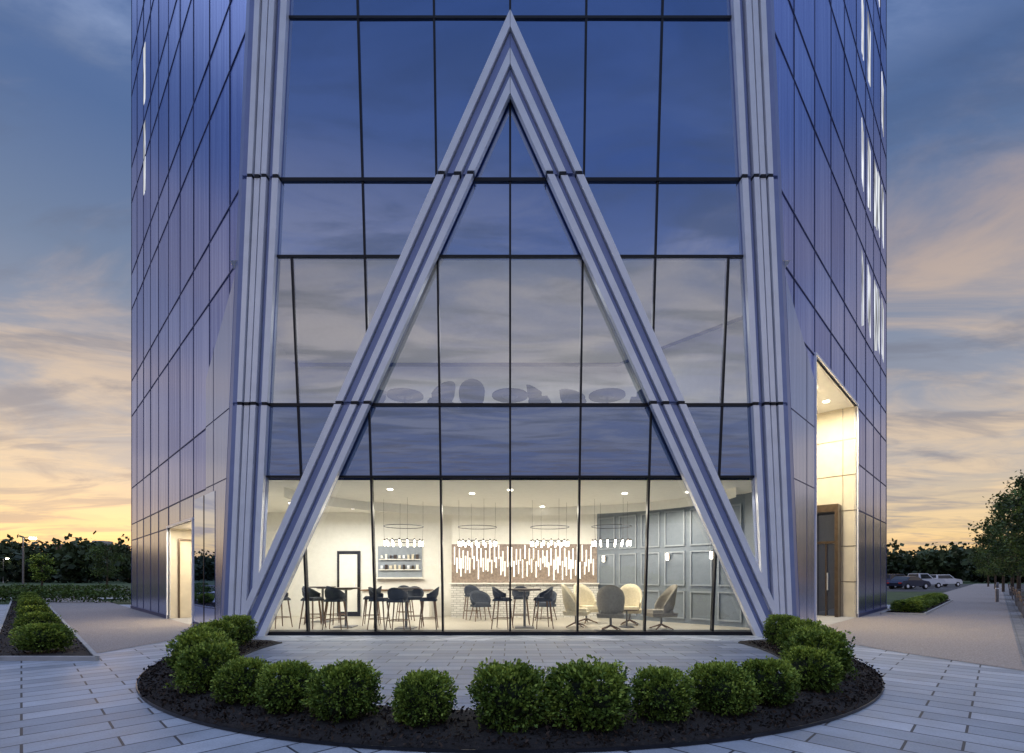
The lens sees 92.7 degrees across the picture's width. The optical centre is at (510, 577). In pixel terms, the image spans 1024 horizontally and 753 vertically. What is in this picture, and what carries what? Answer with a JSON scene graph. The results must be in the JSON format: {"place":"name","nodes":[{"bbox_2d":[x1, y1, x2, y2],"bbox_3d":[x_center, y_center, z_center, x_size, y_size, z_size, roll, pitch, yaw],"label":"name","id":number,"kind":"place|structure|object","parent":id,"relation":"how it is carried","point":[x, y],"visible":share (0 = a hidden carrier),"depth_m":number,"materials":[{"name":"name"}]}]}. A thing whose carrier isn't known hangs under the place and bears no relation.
{"place":"outdoors","nodes":[
{"label":"outdoors","id":0,"kind":"place"},
{"bbox_2d":[0,605,509,752],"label":"plaza paving","id":1,"kind":"structure","parent":0,"point":[101,706],"depth_m":4.80,"materials":[{"name":"stone"}]},
{"bbox_2d":[166,517,193,625],"bbox_3d":[-9.601,-0.145,14.959,0.955,2.990,3.422,0,0,-45],"label":"entrance recess","id":2,"kind":"object","parent":1,"relation":"on","point":[181,572],"visible":0.34,"depth_m":15.94,"materials":[{"name":"beige paint"}]},
{"bbox_2d":[132,0,249,622],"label":"side wall panels","id":3,"kind":"object","parent":1,"relation":"on","point":[181,313],"visible":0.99,"depth_m":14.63,"materials":[{"name":"blue metal"}]},
{"bbox_2d":[143,44,144,194],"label":"lit windows","id":4,"kind":"structure","parent":3,"relation":"attached to","point":[144,122],"depth_m":18.85,"materials":[{"name":"white glass"}]},
{"bbox_2d":[0,580,1023,604],"bbox_3d":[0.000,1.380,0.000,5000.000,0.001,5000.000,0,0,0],"label":"ground lawn","id":5,"kind":"structure","parent":0,"point":[892,596],"depth_m":64.92,"materials":[{"name":"green plant"}]},
{"bbox_2d":[24,553,59,585],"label":"young tree","id":6,"kind":"object","parent":5,"relation":"on","point":[41,575],"visible":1,"depth_m":59.84,"materials":[{"name":"green plant"}]},
{"bbox_2d":[83,541,129,586],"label":"street tree","id":7,"kind":"object","parent":5,"relation":"on","point":[107,573],"visible":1,"depth_m":62.80,"materials":[{"name":"green plant"}]},
{"bbox_2d":[42,594,193,652],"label":"aggregate walkway","id":8,"kind":"structure","parent":5,"relation":"on","point":[101,627],"depth_m":13.86,"materials":[{"name":"grey concrete"}]},
{"bbox_2d":[0,599,99,660],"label":"shrub bed","id":9,"kind":"object","parent":8,"relation":"on","point":[89,654],"visible":0.42,"depth_m":8.43,"materials":[{"name":"brown soil"}]},
{"bbox_2d":[13,598,49,613],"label":"boxwood shrub","id":10,"kind":"object","parent":9,"relation":"on","point":[33,601],"visible":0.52,"depth_m":16.62,"materials":[{"name":"green plant"}]},
{"bbox_2d":[16,604,51,616],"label":"boxwood shrub","id":11,"kind":"object","parent":9,"relation":"on","point":[32,608],"visible":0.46,"depth_m":13.81,"materials":[{"name":"green plant"}]},
{"bbox_2d":[10,610,61,630],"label":"boxwood shrub","id":12,"kind":"object","parent":9,"relation":"on","point":[26,618],"visible":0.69,"depth_m":11.09,"materials":[{"name":"green plant"}]},
{"bbox_2d":[8,621,77,652],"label":"boxwood shrub","id":13,"kind":"object","parent":9,"relation":"on","point":[47,636],"visible":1,"depth_m":8.35,"materials":[{"name":"green plant"}]},
{"bbox_2d":[0,598,86,655],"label":"bark chips","id":14,"kind":"object","parent":9,"relation":"on","point":[54,650],"visible":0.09,"depth_m":9.45,"materials":[{"name":"brown wood"}]},
{"bbox_2d":[0,587,130,602],"bbox_3d":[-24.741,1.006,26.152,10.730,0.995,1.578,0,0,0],"label":"clipped hedge","id":15,"kind":"object","parent":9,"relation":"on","point":[51,595],"visible":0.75,"depth_m":25.91,"materials":[{"name":"green plant"}]},
{"bbox_2d":[0,583,127,595],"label":"clipped hedge","id":16,"kind":"object","parent":8,"relation":"on","point":[88,587],"visible":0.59,"depth_m":34.89,"materials":[{"name":"green plant"}]},
{"bbox_2d":[269,259,748,479],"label":"slab","id":17,"kind":"structure","parent":5,"relation":"on","point":[517,364],"depth_m":31.35,"materials":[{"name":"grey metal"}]},
{"bbox_2d":[130,0,244,625],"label":"side wall seams","id":18,"kind":"object","parent":17,"relation":"attached to","point":[150,611],"visible":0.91,"depth_m":16.41,"materials":[{"name":"black metal"}]},
{"bbox_2d":[775,0,886,616],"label":"side wall seams","id":19,"kind":"object","parent":17,"relation":"attached to","point":[873,610],"visible":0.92,"depth_m":16.32,"materials":[{"name":"black metal"}]},
{"bbox_2d":[224,0,796,635],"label":"aluminium frame","id":20,"kind":"object","parent":5,"relation":"on","point":[258,582],"visible":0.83,"depth_m":10.54,"materials":[{"name":"silver metal"}]},
{"bbox_2d":[278,0,741,254],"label":"glazing","id":21,"kind":"structure","parent":20,"relation":"attached to","point":[322,130],"depth_m":10.30,"materials":[{"name":"blue glass"}]},
{"bbox_2d":[266,0,753,634],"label":"curtain wall mullions","id":22,"kind":"object","parent":20,"relation":"attached to","point":[658,180],"visible":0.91,"depth_m":10.77,"materials":[{"name":"black metal"}]},
{"bbox_2d":[267,407,752,474],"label":"spandrel glazing","id":23,"kind":"structure","parent":22,"relation":"attached to","point":[475,440],"depth_m":10.96,"materials":[{"name":"blue glass"}]},
{"bbox_2d":[237,171,782,405],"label":"joint brackets","id":24,"kind":"object","parent":20,"relation":"attached to","point":[547,172],"visible":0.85,"depth_m":10.33,"materials":[{"name":"metal"}]},
{"bbox_2d":[0,531,1023,582],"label":"distant trees","id":25,"kind":"object","parent":5,"relation":"on","point":[71,562],"visible":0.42,"depth_m":111.34,"materials":[{"name":"green plant"}]},
{"bbox_2d":[827,584,1023,670],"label":"aggregate walkway","id":26,"kind":"structure","parent":5,"relation":"on","point":[970,624],"depth_m":12.30,"materials":[{"name":"grey concrete"}]},
{"bbox_2d":[880,600,952,614],"bbox_3d":[19.255,1.315,22.707,1.210,0.075,15.330,0,0,45],"label":"shrub bed","id":27,"kind":"object","parent":26,"relation":"on","point":[919,613],"visible":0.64,"depth_m":17.95,"materials":[{"name":"grey concrete"}]},
{"bbox_2d":[886,599,926,612],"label":"boxwood shrub","id":28,"kind":"object","parent":27,"relation":"on","point":[906,605],"visible":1,"depth_m":18.07,"materials":[{"name":"green plant"}]},
{"bbox_2d":[967,540,993,586],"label":"street tree","id":29,"kind":"object","parent":26,"relation":"on","point":[977,571],"visible":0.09,"depth_m":69.21,"materials":[{"name":"green plant"}]},
{"bbox_2d":[963,534,1007,588],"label":"street tree","id":30,"kind":"object","parent":26,"relation":"on","point":[990,572],"visible":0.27,"depth_m":56.52,"materials":[{"name":"green plant"}]},
{"bbox_2d":[1001,584,1023,665],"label":"grey paver band","id":31,"kind":"object","parent":26,"relation":"on","point":[1016,618],"visible":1,"depth_m":15.12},
{"bbox_2d":[964,477,1023,575],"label":"street tree","id":32,"kind":"object","parent":31,"relation":"on","point":[998,549],"visible":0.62,"depth_m":24.85,"materials":[{"name":"green plant"}]},
{"bbox_2d":[976,522,1014,591],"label":"street tree","id":33,"kind":"object","parent":31,"relation":"on","point":[1003,579],"visible":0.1,"depth_m":45.01,"materials":[{"name":"green plant"}]},
{"bbox_2d":[975,517,1022,594],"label":"street tree","id":34,"kind":"object","parent":31,"relation":"on","point":[1012,581],"visible":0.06,"depth_m":36.66,"materials":[{"name":"green plant"}]},
{"bbox_2d":[976,470,1023,577],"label":"street tree","id":35,"kind":"object","parent":31,"relation":"on","point":[1019,508],"visible":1,"depth_m":20.64,"materials":[{"name":"green plant"}]},
{"bbox_2d":[979,496,1023,591],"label":"street tree","id":36,"kind":"object","parent":31,"relation":"on","point":[1004,517],"visible":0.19,"depth_m":29.89,"materials":[{"name":"green plant"}]},
{"bbox_2d":[887,584,1023,591],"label":"parking lot","id":37,"kind":"structure","parent":5,"relation":"on","point":[947,588],"depth_m":58.45,"materials":[{"name":"grey asphalt"}]},
{"bbox_2d":[887,576,930,588],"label":"parked car","id":38,"kind":"object","parent":37,"relation":"on","point":[907,582],"visible":0.94,"depth_m":54.27,"materials":[{"name":"blue paint"}]},
{"bbox_2d":[900,573,944,587],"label":"parked car","id":39,"kind":"object","parent":37,"relation":"on","point":[930,579],"visible":0.31,"depth_m":59.34,"materials":[{"name":"white paint"}]},
{"bbox_2d":[930,575,962,586],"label":"parked car","id":40,"kind":"object","parent":37,"relation":"on","point":[949,579],"visible":0.52,"depth_m":69.23,"materials":[{"name":"white paint"}]},
{"bbox_2d":[0,0,1023,557],"label":"sky","id":41,"kind":"structure","parent":0,"point":[955,68],"materials":[{"name":"blue"}]},
{"bbox_2d":[244,640,780,709],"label":"terrace paving","id":42,"kind":"structure","parent":0,"point":[395,660],"depth_m":8.50,"materials":[{"name":"stone"}]},
{"bbox_2d":[136,642,883,752],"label":"bed edging","id":43,"kind":"object","parent":42,"relation":"on","point":[581,750],"visible":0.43,"depth_m":3.94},
{"bbox_2d":[137,639,885,749],"bbox_3d":[0.000,1.304,6.905,11.519,0.083,6.330,0,0,0],"label":"mulch bed","id":44,"kind":"object","parent":42,"relation":"on","point":[353,738],"visible":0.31,"depth_m":4.26,"materials":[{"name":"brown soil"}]},
{"bbox_2d":[161,631,230,671],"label":"boxwood shrub","id":45,"kind":"object","parent":44,"relation":"on","point":[191,639],"visible":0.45,"depth_m":6.24,"materials":[{"name":"green plant"}]},
{"bbox_2d":[177,623,231,648],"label":"boxwood shrub","id":46,"kind":"object","parent":44,"relation":"on","point":[203,628],"visible":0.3,"depth_m":7.18,"materials":[{"name":"green plant"}]},
{"bbox_2d":[163,638,246,693],"bbox_3d":[-3.479,1.019,5.608,0.827,0.632,0.799,0,0,-30],"label":"boxwood shrub","id":47,"kind":"object","parent":44,"relation":"on","point":[199,672],"visible":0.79,"depth_m":5.43,"materials":[{"name":"green plant"}]},
{"bbox_2d":[191,619,240,646],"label":"boxwood shrub","id":48,"kind":"object","parent":44,"relation":"on","point":[227,627],"visible":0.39,"depth_m":8.18,"materials":[{"name":"green plant"}]},
{"bbox_2d":[219,614,257,645],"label":"boxwood shrub","id":49,"kind":"object","parent":44,"relation":"on","point":[246,632],"visible":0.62,"depth_m":9.20,"materials":[{"name":"green plant"}]},
{"bbox_2d":[209,655,276,706],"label":"boxwood shrub","id":50,"kind":"object","parent":44,"relation":"on","point":[238,683],"visible":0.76,"depth_m":4.92,"materials":[{"name":"green plant"}]},
{"bbox_2d":[250,659,321,713],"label":"boxwood shrub","id":51,"kind":"object","parent":44,"relation":"on","point":[285,687],"visible":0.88,"depth_m":4.60,"materials":[{"name":"green plant"}]},
{"bbox_2d":[299,658,385,722],"bbox_3d":[-1.523,1.034,4.524,0.712,0.554,0.650,0,0,-42],"label":"boxwood shrub","id":52,"kind":"object","parent":44,"relation":"on","point":[347,687],"visible":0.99,"depth_m":4.37,"materials":[{"name":"green plant"}]},
{"bbox_2d":[387,668,458,726],"bbox_3d":[-0.774,1.062,4.362,0.563,0.511,0.589,0,0,-40],"label":"boxwood shrub","id":53,"kind":"object","parent":44,"relation":"on","point":[419,695],"visible":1,"depth_m":4.22,"materials":[{"name":"green plant"}]},
{"bbox_2d":[464,657,558,733],"bbox_3d":[0.029,1.013,4.311,0.813,0.645,0.810,0,0,-29],"label":"boxwood shrub","id":54,"kind":"object","parent":44,"relation":"on","point":[508,692],"visible":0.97,"depth_m":4.13,"materials":[{"name":"green plant"}]},
{"bbox_2d":[533,654,638,732],"bbox_3d":[0.645,1.019,4.361,0.998,0.632,0.927,0,0,18],"label":"boxwood shrub","id":55,"kind":"object","parent":44,"relation":"on","point":[582,694],"visible":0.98,"depth_m":4.12,"materials":[{"name":"green plant"}]},
{"bbox_2d":[629,664,698,723],"bbox_3d":[1.391,1.064,4.497,0.620,0.498,0.640,0,0,-40],"label":"boxwood shrub","id":56,"kind":"object","parent":44,"relation":"on","point":[660,693],"visible":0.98,"depth_m":4.34,"materials":[{"name":"green plant"}]},
{"bbox_2d":[683,657,763,715],"bbox_3d":[2.038,1.057,4.707,0.629,0.523,0.677,0,0,-35],"label":"boxwood shrub","id":57,"kind":"object","parent":44,"relation":"on","point":[721,687],"visible":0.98,"depth_m":4.56,"materials":[{"name":"green plant"}]},
{"bbox_2d":[736,655,801,707],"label":"boxwood shrub","id":58,"kind":"object","parent":44,"relation":"on","point":[772,684],"visible":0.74,"depth_m":4.85,"materials":[{"name":"green plant"}]},
{"bbox_2d":[762,613,801,644],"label":"boxwood shrub","id":59,"kind":"object","parent":44,"relation":"on","point":[771,629],"visible":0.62,"depth_m":9.24,"materials":[{"name":"green plant"}]},
{"bbox_2d":[774,618,827,653],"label":"boxwood shrub","id":60,"kind":"object","parent":44,"relation":"on","point":[787,627],"visible":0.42,"depth_m":8.18,"materials":[{"name":"green plant"}]},
{"bbox_2d":[779,645,845,693],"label":"boxwood shrub","id":61,"kind":"object","parent":44,"relation":"on","point":[819,668],"visible":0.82,"depth_m":5.41,"materials":[{"name":"green plant"}]},
{"bbox_2d":[786,624,845,648],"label":"boxwood shrub","id":62,"kind":"object","parent":44,"relation":"on","point":[805,627],"visible":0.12,"depth_m":7.17,"materials":[{"name":"green plant"}]},
{"bbox_2d":[779,625,859,680],"bbox_3d":[3.988,0.978,6.384,0.925,0.720,0.941,0,0,-28],"label":"boxwood shrub","id":63,"kind":"object","parent":44,"relation":"on","point":[834,639],"visible":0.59,"depth_m":6.17,"materials":[{"name":"green plant"}]},
{"bbox_2d":[510,605,1023,752],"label":"plaza paving","id":64,"kind":"structure","parent":0,"point":[924,704],"depth_m":4.77,"materials":[{"name":"stone"}]},
{"bbox_2d":[230,260,789,629],"bbox_3d":[-1.950,-2.770,13.765,17.100,8.240,6.270,0,0,0],"label":"interior shell","id":65,"kind":"object","parent":64,"relation":"on","point":[545,309],"visible":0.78,"depth_m":14.29,"materials":[{"name":"white paint"}]},
{"bbox_2d":[275,593,292,628],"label":"bar stool","id":66,"kind":"object","parent":65,"relation":"on","point":[287,598],"visible":0.27,"depth_m":12.96,"materials":[{"name":"brown wood"}]},
{"bbox_2d":[299,587,325,628],"bbox_3d":[-5.169,0.790,12.757,0.506,1.082,0.506,0,0,21],"label":"bar stool","id":67,"kind":"object","parent":65,"relation":"on","point":[314,595],"visible":0.76,"depth_m":12.70,"materials":[{"name":"black fabric"}]},
{"bbox_2d":[322,587,347,629],"bbox_3d":[-4.401,0.790,12.280,0.506,1.082,0.506,0,0,2],"label":"bar stool","id":68,"kind":"object","parent":65,"relation":"on","point":[332,594],"visible":0.98,"depth_m":12.11,"materials":[{"name":"black fabric"}]},
{"bbox_2d":[333,587,360,627],"bbox_3d":[-4.400,0.803,13.100,0.745,1.049,0.745,0,0,0],"label":"bar table","id":69,"kind":"object","parent":65,"relation":"on","point":[346,589],"visible":0.81,"depth_m":13.07,"materials":[{"name":"grey metal"}]},
{"bbox_2d":[362,586,381,625],"bbox_3d":[-3.830,0.790,13.603,0.506,1.082,0.506,0,0,-10],"label":"bar stool","id":70,"kind":"object","parent":65,"relation":"on","point":[365,598],"visible":0.55,"depth_m":13.43,"materials":[{"name":"black fabric"}]},
{"bbox_2d":[367,587,390,629],"bbox_3d":[-3.370,0.790,12.501,0.506,1.082,0.506,0,0,4],"label":"bar stool","id":71,"kind":"object","parent":65,"relation":"on","point":[380,595],"visible":0.73,"depth_m":12.32,"materials":[{"name":"black fabric"}]},
{"bbox_2d":[373,389,386,402],"bbox_3d":[-3.400,-4.308,12.141,0.643,0.923,0.626,0,0,0],"label":"tub chair","id":72,"kind":"object","parent":65,"relation":"on","point":[380,397],"visible":0.24,"depth_m":12.06,"materials":[{"name":"grey fabric"}]},
{"bbox_2d":[385,587,410,629],"bbox_3d":[-2.753,0.790,11.980,0.506,1.082,0.506,0,0,8],"label":"bar stool","id":73,"kind":"object","parent":65,"relation":"on","point":[396,595],"visible":0.88,"depth_m":11.81,"materials":[{"name":"black fabric"}]},
{"bbox_2d":[383,497,423,546],"bbox_3d":[-3.050,-1.550,14.000,1.140,1.300,1.140,0,0,0],"label":"chandelier","id":74,"kind":"object","parent":65,"relation":"hanging from","point":[386,540],"visible":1,"depth_m":13.62,"materials":[{"name":"white metal"}]},
{"bbox_2d":[386,388,423,402],"bbox_3d":[-2.600,-4.181,12.100,0.894,0.659,0.894,0,0,0],"label":"meeting table","id":75,"kind":"object","parent":65,"relation":"on","point":[405,395],"visible":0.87,"depth_m":12.01,"materials":[{"name":"grey metal"}]},
{"bbox_2d":[394,588,420,628],"bbox_3d":[-2.700,0.803,12.700,0.745,1.049,0.745,0,0,0],"label":"bar table","id":76,"kind":"object","parent":65,"relation":"on","point":[406,590],"visible":0.73,"depth_m":12.67,"materials":[{"name":"grey metal"}]},
{"bbox_2d":[408,586,423,626],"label":"bar stool","id":77,"kind":"object","parent":65,"relation":"on","point":[416,594],"visible":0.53,"depth_m":13.45,"materials":[{"name":"black fabric"}]},
{"bbox_2d":[418,587,438,629],"bbox_3d":[-2.080,0.790,12.601,0.506,1.082,0.506,0,0,-4],"label":"bar stool","id":78,"kind":"object","parent":65,"relation":"on","point":[432,595],"visible":1,"depth_m":12.41,"materials":[{"name":"black fabric"}]},
{"bbox_2d":[427,381,455,402],"bbox_3d":[-1.662,-4.308,12.083,0.626,0.923,0.643,0,0,25],"label":"tub chair","id":79,"kind":"object","parent":65,"relation":"on","point":[448,391],"visible":0.57,"depth_m":11.86,"materials":[{"name":"grey fabric"}]},
{"bbox_2d":[459,379,484,402],"bbox_3d":[-0.944,-4.308,12.059,0.643,0.923,0.626,0,0,-8],"label":"tub chair","id":80,"kind":"object","parent":65,"relation":"on","point":[471,390],"visible":0.73,"depth_m":11.84,"materials":[{"name":"grey fabric"}]},
{"bbox_2d":[463,585,481,619],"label":"bar stool","id":81,"kind":"object","parent":65,"relation":"on","point":[468,589],"visible":0.81,"depth_m":15.52,"materials":[{"name":"grey fabric"}]},
{"bbox_2d":[458,503,496,546],"bbox_3d":[-0.950,-1.550,14.200,1.140,1.300,1.140,0,0,0],"label":"chandelier","id":82,"kind":"object","parent":65,"relation":"hanging from","point":[462,542],"visible":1,"depth_m":13.99,"materials":[{"name":"white metal"}]},
{"bbox_2d":[470,590,491,621],"bbox_3d":[-0.916,0.871,14.938,0.643,0.923,0.626,0,0,-23],"label":"chair","id":83,"kind":"object","parent":65,"relation":"on","point":[478,598],"visible":1,"depth_m":15.04,"materials":[{"name":"grey fabric"}]},
{"bbox_2d":[491,587,512,629],"bbox_3d":[-0.220,0.790,12.605,0.506,1.082,0.506,0,0,16],"label":"bar stool","id":84,"kind":"object","parent":65,"relation":"on","point":[498,595],"visible":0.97,"depth_m":12.46,"materials":[{"name":"black fabric"}]},
{"bbox_2d":[492,388,527,402],"bbox_3d":[0.000,-4.181,12.100,0.894,0.659,0.894,0,0,0],"label":"meeting table","id":85,"kind":"object","parent":65,"relation":"on","point":[502,395],"visible":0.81,"depth_m":12.01,"materials":[{"name":"grey metal"}]},
{"bbox_2d":[512,586,529,624],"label":"bar stool","id":86,"kind":"object","parent":65,"relation":"on","point":[517,595],"visible":0.77,"depth_m":13.67,"materials":[{"name":"black fabric"}]},
{"bbox_2d":[508,588,541,627],"bbox_3d":[0.380,0.819,12.900,0.894,1.019,0.894,0,0,0],"label":"bar table","id":87,"kind":"object","parent":65,"relation":"on","point":[524,590],"visible":0.98,"depth_m":12.87,"materials":[{"name":"grey metal"}]},
{"bbox_2d":[526,384,550,402],"bbox_3d":[0.710,-4.308,12.112,0.626,0.923,0.643,0,0,16],"label":"tub chair","id":88,"kind":"object","parent":65,"relation":"on","point":[535,395],"visible":0.62,"depth_m":11.87,"materials":[{"name":"grey fabric"}]},
{"bbox_2d":[532,587,553,628],"bbox_3d":[0.870,0.790,12.753,0.506,1.082,0.506,0,0,-10],"label":"bar stool","id":89,"kind":"object","parent":65,"relation":"on","point":[546,595],"visible":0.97,"depth_m":12.59,"materials":[{"name":"black fabric"}]},
{"bbox_2d":[535,591,556,620],"bbox_3d":[1.116,0.871,15.038,0.643,0.923,0.626,0,0,23],"label":"chair","id":90,"kind":"object","parent":65,"relation":"on","point":[542,604],"visible":0.64,"depth_m":14.98,"materials":[{"name":"fabric"}]},
{"bbox_2d":[530,525,568,546],"bbox_3d":[1.150,-1.550,14.200,1.140,1.300,1.140,0,0,0],"label":"chandelier","id":91,"kind":"object","parent":65,"relation":"hanging from","point":[565,542],"visible":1,"depth_m":13.98,"materials":[{"name":"white metal"}]},
{"bbox_2d":[559,389,586,402],"bbox_3d":[1.538,-4.308,12.140,0.643,0.923,0.626,0,0,-16],"label":"tub chair","id":92,"kind":"object","parent":65,"relation":"on","point":[569,396],"visible":0.58,"depth_m":11.98,"materials":[{"name":"grey fabric"}]},
{"bbox_2d":[561,584,589,627],"bbox_3d":[1.726,0.758,13.007,0.738,1.138,0.692,0,0,16],"label":"lounge armchair","id":93,"kind":"object","parent":65,"relation":"on","point":[569,599],"visible":0.84,"depth_m":12.78,"materials":[{"name":"beige fabric"}]},
{"bbox_2d":[573,584,597,623],"bbox_3d":[2.188,0.758,14.122,0.691,1.138,0.738,0,0,-29],"label":"lounge armchair","id":94,"kind":"object","parent":65,"relation":"on","point":[587,598],"visible":0.64,"depth_m":14.32,"materials":[{"name":"beige fabric"}]},
{"bbox_2d":[589,388,625,402],"bbox_3d":[2.400,-4.181,12.100,0.894,0.659,0.894,0,0,0],"label":"meeting table","id":95,"kind":"object","parent":65,"relation":"on","point":[605,395],"visible":0.84,"depth_m":12.01,"materials":[{"name":"grey metal"}]},
{"bbox_2d":[596,585,624,629],"bbox_3d":[2.494,0.758,12.126,0.692,1.138,0.738,0,0,14],"label":"lounge armchair","id":96,"kind":"object","parent":65,"relation":"on","point":[610,601],"visible":0.94,"depth_m":11.87,"materials":[{"name":"grey fabric"}]},
{"bbox_2d":[591,501,631,546],"bbox_3d":[2.900,-1.550,14.000,1.140,1.300,1.140,0,0,0],"label":"chandelier","id":97,"kind":"object","parent":65,"relation":"hanging from","point":[628,540],"visible":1,"depth_m":14.21,"materials":[{"name":"white metal"}]},
{"bbox_2d":[620,584,641,624],"bbox_3d":[3.357,0.758,13.724,0.691,1.138,0.738,0,0,17],"label":"lounge armchair","id":98,"kind":"object","parent":65,"relation":"on","point":[633,595],"visible":0.83,"depth_m":13.89,"materials":[{"name":"beige fabric"}]},
{"bbox_2d":[629,389,646,402],"bbox_3d":[3.241,-4.308,12.094,0.626,0.923,0.643,0,0,8],"label":"tub chair","id":99,"kind":"object","parent":65,"relation":"on","point":[640,398],"visible":0.3,"depth_m":11.85,"materials":[{"name":"grey fabric"}]},
{"bbox_2d":[646,585,677,629],"bbox_3d":[3.875,0.758,12.452,0.738,1.138,0.691,0,0,-4],"label":"lounge armchair","id":100,"kind":"object","parent":65,"relation":"on","point":[664,605],"visible":0.99,"depth_m":12.24,"materials":[{"name":"grey fabric"}]},
{"bbox_2d":[749,352,858,625],"bbox_3d":[9.174,-2.215,15.026,1.655,7.130,5.402,0,0,45],"label":"entrance recess","id":101,"kind":"object","parent":64,"relation":"on","point":[835,503],"visible":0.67,"depth_m":16.53,"materials":[{"name":"beige paint"}]},
{"bbox_2d":[771,0,885,621],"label":"side wall panels","id":102,"kind":"object","parent":64,"relation":"on","point":[812,192],"visible":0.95,"depth_m":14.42,"materials":[{"name":"blue metal"}]},
{"bbox_2d":[862,0,883,362],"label":"lit windows","id":103,"kind":"structure","parent":102,"relation":"attached to","point":[875,213],"depth_m":18.66,"materials":[{"name":"white glass"}]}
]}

